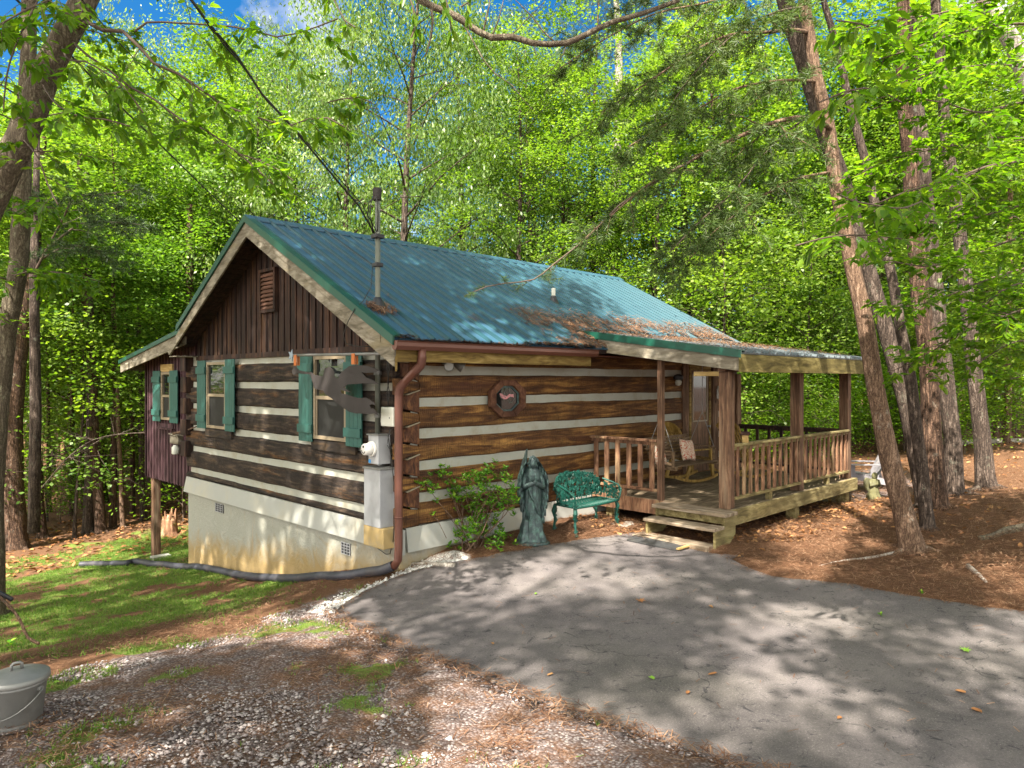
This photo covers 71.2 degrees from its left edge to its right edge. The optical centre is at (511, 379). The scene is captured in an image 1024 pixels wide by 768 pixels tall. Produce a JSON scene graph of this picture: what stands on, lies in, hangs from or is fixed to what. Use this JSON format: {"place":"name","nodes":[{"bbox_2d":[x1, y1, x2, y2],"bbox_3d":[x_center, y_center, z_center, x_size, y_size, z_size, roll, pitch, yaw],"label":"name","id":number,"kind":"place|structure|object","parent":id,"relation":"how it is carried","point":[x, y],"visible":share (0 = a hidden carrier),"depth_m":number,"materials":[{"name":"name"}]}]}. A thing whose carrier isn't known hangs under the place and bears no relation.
{"place":"outdoors","nodes":[
{"label":"outdoors","id":0,"kind":"place"},
{"bbox_2d":[0,527,600,767],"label":"lawn grass","id":1,"kind":"structure","parent":0,"point":[127,623],"depth_m":11.22,"materials":[{"name":"plant"}]},
{"bbox_2d":[0,390,1023,767],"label":"ground","id":2,"kind":"structure","parent":0,"point":[434,682],"depth_m":6.63,"materials":[{"name":"soil"}]},
{"bbox_2d":[0,661,50,735],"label":"ash pail","id":3,"kind":"object","parent":2,"relation":"on","point":[22,690],"visible":1,"depth_m":5.20,"materials":[{"name":"metal"}]},
{"bbox_2d":[23,411,103,521],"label":"sapling","id":4,"kind":"object","parent":2,"relation":"on","point":[45,487],"visible":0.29,"depth_m":23.64,"materials":[{"name":"green plant"}]},
{"bbox_2d":[0,191,136,538],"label":"wood edge tree","id":5,"kind":"object","parent":2,"relation":"on","point":[43,533],"visible":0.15,"depth_m":20.77,"materials":[{"name":"green plant"}]},
{"bbox_2d":[0,0,143,616],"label":"edge tree","id":6,"kind":"object","parent":2,"relation":"on","point":[16,278],"visible":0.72,"depth_m":11.43,"materials":[{"name":"green plant"}]},
{"bbox_2d":[1,121,143,515],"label":"slim tree","id":7,"kind":"object","parent":2,"relation":"on","point":[70,511],"visible":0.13,"depth_m":24.55,"materials":[{"name":"green plant"}]},
{"bbox_2d":[0,75,145,428],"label":"spreading tree","id":8,"kind":"object","parent":2,"relation":"on","point":[57,324],"visible":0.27,"depth_m":20.13,"materials":[{"name":"green plant"}]},
{"bbox_2d":[0,26,162,310],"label":"slim tree","id":9,"kind":"object","parent":2,"relation":"on","point":[13,61],"visible":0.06,"depth_m":25.23,"materials":[{"name":"green plant"}]},
{"bbox_2d":[0,123,163,499],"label":"spreading tree","id":10,"kind":"object","parent":2,"relation":"on","point":[68,394],"visible":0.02,"depth_m":27.87,"materials":[{"name":"green plant"}]},
{"bbox_2d":[0,61,171,550],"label":"wood edge tree","id":11,"kind":"object","parent":2,"relation":"on","point":[15,527],"visible":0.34,"depth_m":19.35,"materials":[{"name":"green plant"}]},
{"bbox_2d":[4,262,176,538],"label":"sapling","id":12,"kind":"object","parent":2,"relation":"on","point":[77,473],"visible":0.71,"depth_m":20.53,"materials":[{"name":"green plant"}]},
{"bbox_2d":[27,138,162,533],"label":"broadleaf tree","id":13,"kind":"object","parent":2,"relation":"on","point":[34,470],"visible":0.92,"depth_m":14.68,"materials":[{"name":"green plant"}]},
{"bbox_2d":[6,498,187,577],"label":"leaf litter","id":14,"kind":"object","parent":2,"relation":"on","point":[184,537],"visible":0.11,"depth_m":19.49,"materials":[{"name":"brown plant"}]},
{"bbox_2d":[18,247,181,527],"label":"wood edge tree","id":15,"kind":"object","parent":2,"relation":"on","point":[121,489],"visible":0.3,"depth_m":21.56,"materials":[{"name":"green plant"}]},
{"bbox_2d":[0,223,204,528],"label":"wood edge tree","id":16,"kind":"object","parent":2,"relation":"on","point":[113,498],"visible":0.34,"depth_m":21.92,"materials":[{"name":"green plant"}]},
{"bbox_2d":[41,321,173,489],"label":"sapling","id":17,"kind":"object","parent":2,"relation":"on","point":[104,382],"visible":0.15,"depth_m":25.54,"materials":[{"name":"green plant"}]},
{"bbox_2d":[1,0,214,493],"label":"drooping tree","id":18,"kind":"object","parent":2,"relation":"on","point":[143,41],"visible":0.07,"depth_m":28.18,"materials":[{"name":"green plant"}]},
{"bbox_2d":[0,122,217,502],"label":"spreading tree","id":19,"kind":"object","parent":2,"relation":"on","point":[66,379],"visible":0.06,"depth_m":26.62,"materials":[{"name":"green plant"}]},
{"bbox_2d":[0,97,232,534],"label":"wood edge tree","id":20,"kind":"object","parent":2,"relation":"on","point":[88,522],"visible":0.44,"depth_m":21.46,"materials":[{"name":"green plant"}]},
{"bbox_2d":[0,94,233,534],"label":"wood edge tree","id":21,"kind":"object","parent":2,"relation":"on","point":[100,520],"visible":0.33,"depth_m":21.42,"materials":[{"name":"green plant"}]},
{"bbox_2d":[8,34,229,514],"bbox_3d":[-12.823,-3.002,23.677,6.450,16.149,5.615,0,0,-17],"label":"slim tree","id":22,"kind":"object","parent":2,"relation":"on","point":[130,75],"visible":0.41,"depth_m":23.41,"materials":[{"name":"green plant"}]},
{"bbox_2d":[40,270,203,520],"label":"wood edge tree","id":23,"kind":"object","parent":2,"relation":"on","point":[143,506],"visible":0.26,"depth_m":22.91,"materials":[{"name":"green plant"}]},
{"bbox_2d":[28,157,229,507],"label":"broadleaf tree","id":24,"kind":"object","parent":2,"relation":"on","point":[129,291],"visible":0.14,"depth_m":23.99,"materials":[{"name":"green plant"}]},
{"bbox_2d":[50,3,294,485],"bbox_3d":[-14.272,-5.146,30.369,10.801,20.344,12.123,0,0,-13],"label":"broadleaf tree","id":25,"kind":"object","parent":2,"relation":"on","point":[171,56],"visible":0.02,"depth_m":28.61,"materials":[{"name":"green plant"}]},
{"bbox_2d":[94,88,270,421],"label":"drooping tree","id":26,"kind":"object","parent":2,"relation":"on","point":[180,149],"visible":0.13,"depth_m":26.52,"materials":[{"name":"green plant"}]},
{"bbox_2d":[55,138,315,515],"bbox_3d":[-10.434,-1.498,22.192,8.392,12.354,6.490,0,0,21],"label":"wood edge tree","id":27,"kind":"object","parent":2,"relation":"on","point":[190,216],"visible":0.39,"depth_m":23.25,"materials":[{"name":"green plant"}]},
{"bbox_2d":[0,0,371,237],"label":"lichen tree","id":28,"kind":"object","parent":2,"relation":"on","point":[47,68],"visible":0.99,"depth_m":6.17,"materials":[{"name":"green plant"}]},
{"bbox_2d":[95,9,307,278],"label":"slim tree","id":29,"kind":"object","parent":2,"relation":"on","point":[200,64],"visible":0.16,"depth_m":26.80,"materials":[{"name":"green plant"}]},
{"bbox_2d":[79,558,394,582],"bbox_3d":[-5.638,3.409,13.385,11.106,1.932,0.851,0,0,41],"label":"drain pipe","id":30,"kind":"object","parent":2,"relation":"on","point":[381,570],"visible":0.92,"depth_m":12.23,"materials":[{"name":"plastic"}]},
{"bbox_2d":[113,3,381,333],"bbox_3d":[-9.056,-4.351,25.271,10.283,18.113,9.161,0,0,10],"label":"broadleaf tree","id":31,"kind":"object","parent":2,"relation":"on","point":[232,92],"visible":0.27,"depth_m":24.16,"materials":[{"name":"green plant"}]},
{"bbox_2d":[143,0,371,253],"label":"tree","id":32,"kind":"object","parent":2,"relation":"on","point":[269,25],"visible":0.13,"depth_m":29.68,"materials":[{"name":"green plant"}]},
{"bbox_2d":[161,13,394,289],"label":"drooping tree","id":33,"kind":"object","parent":2,"relation":"on","point":[269,153],"visible":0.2,"depth_m":25.97,"materials":[{"name":"green plant"}]},
{"bbox_2d":[152,0,492,278],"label":"drooping tree","id":34,"kind":"object","parent":2,"relation":"on","point":[336,31],"visible":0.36,"depth_m":23.22,"materials":[{"name":"green plant"}]},
{"bbox_2d":[0,597,738,767],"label":"gravel stones","id":35,"kind":"object","parent":2,"relation":"on","point":[209,718],"visible":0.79,"depth_m":5.18,"materials":[{"name":"gravel"}]},
{"bbox_2d":[313,554,465,614],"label":"pale gravel","id":36,"kind":"structure","parent":2,"relation":"on","point":[338,605],"depth_m":9.28,"materials":[{"name":"gravel"}]},
{"bbox_2d":[326,131,471,245],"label":"broadleaf tree","id":37,"kind":"object","parent":2,"relation":"on","point":[389,210],"visible":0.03,"depth_m":34.81,"materials":[{"name":"green plant"}]},
{"bbox_2d":[241,0,570,255],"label":"drooping tree","id":38,"kind":"object","parent":2,"relation":"on","point":[407,129],"visible":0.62,"depth_m":21.29,"materials":[{"name":"green plant"}]},
{"bbox_2d":[118,214,739,573],"bbox_3d":[-1.836,0.998,16.873,10.575,7.605,11.642,0,0,-45],"label":"log cabin","id":39,"kind":"object","parent":2,"relation":"on","point":[264,468],"visible":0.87,"depth_m":12.20,"materials":[{"name":"brown wood"}]},
{"bbox_2d":[151,364,177,423],"bbox_3d":[-7.885,0.301,16.277,0.112,1.318,1.546,0,0,-45],"label":"side room window","id":40,"kind":"structure","parent":39,"relation":"in","point":[165,381],"depth_m":16.32,"materials":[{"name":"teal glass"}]},
{"bbox_2d":[195,359,234,439],"bbox_3d":[-5.799,0.371,14.014,0.122,1.523,1.756,0,0,-45],"label":"window","id":41,"kind":"structure","parent":39,"relation":"in","point":[215,380],"depth_m":14.04,"materials":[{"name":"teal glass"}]},
{"bbox_2d":[297,352,361,454],"bbox_3d":[-2.808,0.355,11.023,0.122,1.510,1.836,0,0,-45],"label":"window","id":42,"kind":"structure","parent":39,"relation":"in","point":[320,417],"depth_m":11.12,"materials":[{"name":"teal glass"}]},
{"bbox_2d":[289,349,379,365],"bbox_3d":[-2.563,-0.348,10.342,0.060,0.264,2.731,0,0,-45],"label":"hanging rod","id":43,"kind":"object","parent":39,"relation":"attached to","point":[354,358],"visible":0.93,"depth_m":10.32,"materials":[{"name":"metal"}]},
{"bbox_2d":[292,365,378,415],"bbox_3d":[-2.615,0.131,10.393,0.005,0.691,2.388,0,0,-45],"label":"metal angel","id":44,"kind":"object","parent":43,"relation":"hanging from","point":[330,384],"visible":1,"depth_m":10.12,"materials":[{"name":"metal"}]},
{"bbox_2d":[361,433,390,464],"bbox_3d":[-1.903,0.958,9.912,0.366,0.415,0.280,0,0,-45],"label":"electric meter","id":45,"kind":"object","parent":39,"relation":"attached to","point":[375,449],"visible":1,"depth_m":9.85,"materials":[{"name":"metal"}]},
{"bbox_2d":[367,187,385,432],"bbox_3d":[-1.891,-0.975,10.073,0.294,3.470,0.294,0,0,34],"label":"service mast","id":46,"kind":"object","parent":39,"relation":"attached to","point":[377,236],"visible":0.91,"depth_m":10.04,"materials":[{"name":"metal"}]},
{"bbox_2d":[191,0,374,233],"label":"power line","id":47,"kind":"object","parent":46,"relation":"attached to","point":[268,100],"visible":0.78,"depth_m":7.70,"materials":[{"name":"metal"}]},
{"bbox_2d":[363,464,393,549],"bbox_3d":[-1.829,1.733,9.909,0.257,1.134,0.480,0,0,-45],"label":"breaker panel","id":48,"kind":"object","parent":39,"relation":"attached to","point":[378,506],"visible":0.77,"depth_m":9.80,"materials":[{"name":"metal"}]},
{"bbox_2d":[395,333,597,348],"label":"gutter needles","id":49,"kind":"object","parent":39,"relation":"on","point":[509,344],"visible":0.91,"depth_m":10.40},
{"bbox_2d":[488,380,525,416],"bbox_3d":[-0.072,0.290,11.188,0.773,0.576,0.075,0,0,-45],"label":"octagon window","id":50,"kind":"structure","parent":39,"relation":"in","point":[507,398],"depth_m":11.18,"materials":[{"name":"brown wood"}]},
{"bbox_2d":[579,330,863,538],"bbox_3d":[3.959,0.994,13.758,5.485,3.830,3.782,0,0,-45],"label":"covered porch","id":51,"kind":"object","parent":39,"relation":"attached to","point":[792,487],"visible":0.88,"depth_m":12.08,"materials":[{"name":"brown wood"}]},
{"bbox_2d":[365,293,853,355],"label":"roof needles","id":52,"kind":"object","parent":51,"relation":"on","point":[628,326],"visible":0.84,"depth_m":13.28,"materials":[{"name":"plant"}]},
{"bbox_2d":[644,366,717,470],"bbox_3d":[3.087,0.530,12.964,1.460,2.060,0.648,0,0,-45],"label":"porch swing","id":53,"kind":"object","parent":51,"relation":"hanging from","point":[673,465],"visible":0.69,"depth_m":13.17,"materials":[{"name":"brown wood"}]},
{"bbox_2d":[655,422,717,482],"bbox_3d":[3.393,1.383,13.936,1.052,1.147,0.725,0,0,-25],"label":"rocking chair","id":54,"kind":"object","parent":51,"relation":"on","point":[671,428],"visible":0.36,"depth_m":13.79,"materials":[{"name":"brown wood"}]},
{"bbox_2d":[323,0,601,265],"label":"drooping tree","id":55,"kind":"object","parent":2,"relation":"on","point":[424,82],"visible":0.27,"depth_m":25.99,"materials":[{"name":"green plant"}]},
{"bbox_2d":[408,458,520,551],"bbox_3d":[-0.726,1.832,10.349,1.636,1.360,1.175,0,0,-12],"label":"shrub","id":56,"kind":"object","parent":2,"relation":"on","point":[475,504],"visible":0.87,"depth_m":10.24,"materials":[{"name":"green plant"}]},
{"bbox_2d":[401,93,550,265],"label":"drooping tree","id":57,"kind":"object","parent":2,"relation":"on","point":[458,194],"visible":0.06,"depth_m":33.10,"materials":[{"name":"green plant"}]},
{"bbox_2d":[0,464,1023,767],"bbox_3d":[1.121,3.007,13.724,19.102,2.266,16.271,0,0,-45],"label":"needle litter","id":58,"kind":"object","parent":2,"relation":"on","point":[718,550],"visible":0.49,"depth_m":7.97,"materials":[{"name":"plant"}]},
{"bbox_2d":[384,0,649,286],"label":"broadleaf tree","id":59,"kind":"object","parent":2,"relation":"on","point":[520,220],"visible":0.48,"depth_m":23.09,"materials":[{"name":"green plant"}]},
{"bbox_2d":[452,0,607,273],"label":"pine tree","id":60,"kind":"object","parent":2,"relation":"on","point":[515,29],"visible":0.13,"depth_m":32.26,"materials":[{"name":"green plant"}]},
{"bbox_2d":[516,449,549,546],"bbox_3d":[0.294,1.737,10.619,0.527,1.400,0.379,0,0,-21],"label":"angel statue","id":61,"kind":"object","parent":2,"relation":"on","point":[533,489],"visible":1,"depth_m":10.53,"materials":[{"name":"stone"}]},
{"bbox_2d":[434,47,645,269],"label":"spreading tree","id":62,"kind":"object","parent":2,"relation":"on","point":[534,164],"visible":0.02,"depth_m":35.46,"materials":[{"name":"green plant"}]},
{"bbox_2d":[440,4,705,316],"bbox_3d":[1.959,-4.845,25.726,10.283,17.008,9.161,0,0,11],"label":"broadleaf tree","id":63,"kind":"object","parent":2,"relation":"on","point":[539,156],"visible":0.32,"depth_m":24.21,"materials":[{"name":"green plant"}]},
{"bbox_2d":[551,470,621,537],"bbox_3d":[1.169,1.945,11.502,1.251,0.949,0.649,0,0,-45],"label":"garden bench","id":64,"kind":"object","parent":2,"relation":"on","point":[564,493],"visible":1,"depth_m":11.67,"materials":[{"name":"green metal"}]},
{"bbox_2d":[472,0,703,277],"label":"pine tree","id":65,"kind":"object","parent":2,"relation":"on","point":[598,18],"visible":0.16,"depth_m":27.47,"materials":[{"name":"green plant"}]},
{"bbox_2d":[513,34,679,274],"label":"pine tree","id":66,"kind":"object","parent":2,"relation":"on","point":[582,146],"visible":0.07,"depth_m":34.42,"materials":[{"name":"green plant"}]},
{"bbox_2d":[559,0,657,276],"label":"pale trunk tree","id":67,"kind":"object","parent":2,"relation":"on","point":[618,71],"visible":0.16,"depth_m":28.89,"materials":[{"name":"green plant"}]},
{"bbox_2d":[554,37,743,321],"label":"broadleaf tree","id":68,"kind":"object","parent":2,"relation":"on","point":[699,313],"visible":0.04,"depth_m":34.12,"materials":[{"name":"green plant"}]},
{"bbox_2d":[525,37,793,342],"bbox_3d":[4.898,-3.842,23.986,9.200,14.211,8.197,0,0,-37],"label":"broadleaf tree","id":69,"kind":"object","parent":2,"relation":"on","point":[659,225],"visible":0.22,"depth_m":22.90,"materials":[{"name":"green plant"}]},
{"bbox_2d":[633,531,712,551],"bbox_3d":[2.422,2.425,10.737,0.290,0.075,1.280,0,0,-45],"label":"bottom plank","id":70,"kind":"object","parent":2,"relation":"on","point":[697,545],"visible":0.64,"depth_m":10.56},
{"bbox_2d":[643,501,737,548],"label":"porch steps","id":71,"kind":"structure","parent":2,"relation":"on","point":[660,520],"depth_m":10.75,"materials":[{"name":"wood"}]},
{"bbox_2d":[566,0,833,332],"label":"spreading tree","id":72,"kind":"object","parent":2,"relation":"on","point":[626,117],"visible":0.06,"depth_m":26.07,"materials":[{"name":"green plant"}]},
{"bbox_2d":[463,0,939,557],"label":"leaning pine","id":73,"kind":"object","parent":2,"relation":"on","point":[907,528],"visible":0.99,"depth_m":8.95,"materials":[{"name":"green plant"}]},
{"bbox_2d":[322,0,679,112],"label":"tree branch","id":74,"kind":"object","parent":73,"relation":"attached to","point":[445,11],"visible":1,"depth_m":6.28,"materials":[{"name":"brown plant"}]},
{"bbox_2d":[588,0,845,343],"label":"spreading tree","id":75,"kind":"object","parent":2,"relation":"on","point":[742,64],"visible":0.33,"depth_m":22.51,"materials":[{"name":"green plant"}]},
{"bbox_2d":[612,153,843,460],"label":"sapling","id":76,"kind":"object","parent":2,"relation":"on","point":[697,281],"visible":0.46,"depth_m":19.29,"materials":[{"name":"green plant"}]},
{"bbox_2d":[569,496,888,560],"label":"leaf litter","id":77,"kind":"object","parent":2,"relation":"on","point":[799,516],"visible":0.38,"depth_m":11.91,"materials":[{"name":"brown plant"}]},
{"bbox_2d":[646,237,838,421],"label":"sapling","id":78,"kind":"object","parent":2,"relation":"on","point":[716,306],"visible":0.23,"depth_m":22.68,"materials":[{"name":"green plant"}]},
{"bbox_2d":[646,3,914,445],"bbox_3d":[9.332,-5.122,25.315,8.197,15.961,9.200,0,0,-36],"label":"broadleaf tree","id":79,"kind":"object","parent":2,"relation":"on","point":[809,155],"visible":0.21,"depth_m":23.94,"materials":[{"name":"green plant"}]},
{"bbox_2d":[741,372,820,461],"bbox_3d":[7.418,1.158,21.678,3.931,3.848,4.106,0,0,39],"label":"undergrowth bush","id":80,"kind":"object","parent":2,"relation":"on","point":[756,376],"visible":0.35,"depth_m":21.09,"materials":[{"name":"green plant"}]},
{"bbox_2d":[732,322,837,460],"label":"sapling","id":81,"kind":"object","parent":2,"relation":"on","point":[784,377],"visible":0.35,"depth_m":20.59,"materials":[{"name":"green plant"}]},
{"bbox_2d":[709,0,864,438],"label":"slim tree","id":82,"kind":"object","parent":2,"relation":"on","point":[815,11],"visible":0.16,"depth_m":24.81,"materials":[{"name":"green plant"}]},
{"bbox_2d":[674,175,910,452],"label":"sapling","id":83,"kind":"object","parent":2,"relation":"on","point":[813,266],"visible":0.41,"depth_m":22.03,"materials":[{"name":"green plant"}]},
{"bbox_2d":[746,274,879,426],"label":"sapling","id":84,"kind":"object","parent":2,"relation":"on","point":[817,330],"visible":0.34,"depth_m":22.85,"materials":[{"name":"green plant"}]},
{"bbox_2d":[700,48,969,423],"bbox_3d":[11.995,-4.821,26.898,9.680,15.134,9.601,0,0,-41],"label":"dark green tree","id":85,"kind":"object","parent":2,"relation":"on","point":[818,213],"visible":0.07,"depth_m":25.17,"materials":[{"name":"green plant"}]},
{"bbox_2d":[776,0,917,508],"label":"dark pine","id":86,"kind":"object","parent":2,"relation":"on","point":[885,328],"visible":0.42,"depth_m":12.30,"materials":[{"name":"brown plant"}]},
{"bbox_2d":[793,44,934,438],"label":"slim tree","id":87,"kind":"object","parent":2,"relation":"on","point":[847,119],"visible":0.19,"depth_m":24.32,"materials":[{"name":"green plant"}]},
{"bbox_2d":[851,455,885,490],"bbox_3d":[7.894,1.903,15.746,1.118,1.009,0.850,0,0,8],"label":"adirondack chair","id":88,"kind":"object","parent":2,"relation":"on","point":[876,468],"visible":0.36,"depth_m":15.49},
{"bbox_2d":[817,0,940,531],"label":"thin pine","id":89,"kind":"object","parent":2,"relation":"on","point":[926,512],"visible":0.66,"depth_m":10.64,"materials":[{"name":"brown plant"}]},
{"bbox_2d":[755,441,1023,547],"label":"leaf litter","id":90,"kind":"object","parent":2,"relation":"on","point":[968,507],"visible":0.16,"depth_m":12.81,"materials":[{"name":"brown plant"}]},
{"bbox_2d":[761,0,1023,439],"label":"broadleaf tree","id":91,"kind":"object","parent":2,"relation":"on","point":[897,183],"visible":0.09,"depth_m":24.23,"materials":[{"name":"green plant"}]},
{"bbox_2d":[786,0,1023,94],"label":"corner leaning tree","id":92,"kind":"object","parent":2,"relation":"on","point":[1017,38],"visible":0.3,"depth_m":15.08,"materials":[{"name":"green plant"}]},
{"bbox_2d":[792,0,1023,392],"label":"spreading tree","id":93,"kind":"object","parent":2,"relation":"on","point":[944,6],"visible":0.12,"depth_m":23.14,"materials":[{"name":"green plant"}]},
{"bbox_2d":[795,0,1023,395],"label":"overhanging beech","id":94,"kind":"object","parent":2,"relation":"on","point":[902,94],"visible":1,"depth_m":7.42,"materials":[{"name":"green plant"}]},
{"bbox_2d":[802,184,1023,432],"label":"sapling","id":95,"kind":"object","parent":2,"relation":"on","point":[900,270],"visible":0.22,"depth_m":20.09,"materials":[{"name":"green plant"}]},
{"bbox_2d":[896,0,957,512],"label":"straight pine","id":96,"kind":"object","parent":2,"relation":"on","point":[930,407],"visible":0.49,"depth_m":11.98,"materials":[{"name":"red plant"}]},
{"bbox_2d":[862,71,1022,429],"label":"broadleaf tree","id":97,"kind":"object","parent":2,"relation":"on","point":[936,204],"visible":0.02,"depth_m":25.91,"materials":[{"name":"green plant"}]},
{"bbox_2d":[911,10,979,497],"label":"grey pine","id":98,"kind":"object","parent":2,"relation":"on","point":[953,449],"visible":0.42,"depth_m":12.90,"materials":[{"name":"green plant"}]},
{"bbox_2d":[870,0,1023,431],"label":"spreading tree","id":99,"kind":"object","parent":2,"relation":"on","point":[986,289],"visible":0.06,"depth_m":24.91,"materials":[{"name":"green plant"}]},
{"bbox_2d":[889,0,1023,376],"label":"broadleaf tree","id":100,"kind":"object","parent":2,"relation":"on","point":[1014,243],"visible":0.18,"depth_m":19.23,"materials":[{"name":"green plant"}]},
{"bbox_2d":[896,169,1023,438],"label":"pale slim tree","id":101,"kind":"object","parent":2,"relation":"on","point":[952,304],"visible":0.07,"depth_m":21.93,"materials":[{"name":"green plant"}]},
{"bbox_2d":[930,0,1007,491],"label":"upslope pine","id":102,"kind":"object","parent":2,"relation":"on","point":[984,471],"visible":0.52,"depth_m":13.60,"materials":[{"name":"brown plant"}]},
{"bbox_2d":[941,100,1023,443],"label":"pale slim tree","id":103,"kind":"object","parent":2,"relation":"on","point":[1007,438],"visible":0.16,"depth_m":20.93,"materials":[{"name":"green plant"}]},
{"bbox_2d":[0,0,1023,380],"label":"sky","id":104,"kind":"structure","parent":0,"point":[239,7],"materials":[{"name":"blue"}]},
{"bbox_2d":[335,533,1023,767],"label":"driveway","id":105,"kind":"structure","parent":0,"point":[677,651],"depth_m":6.63,"materials":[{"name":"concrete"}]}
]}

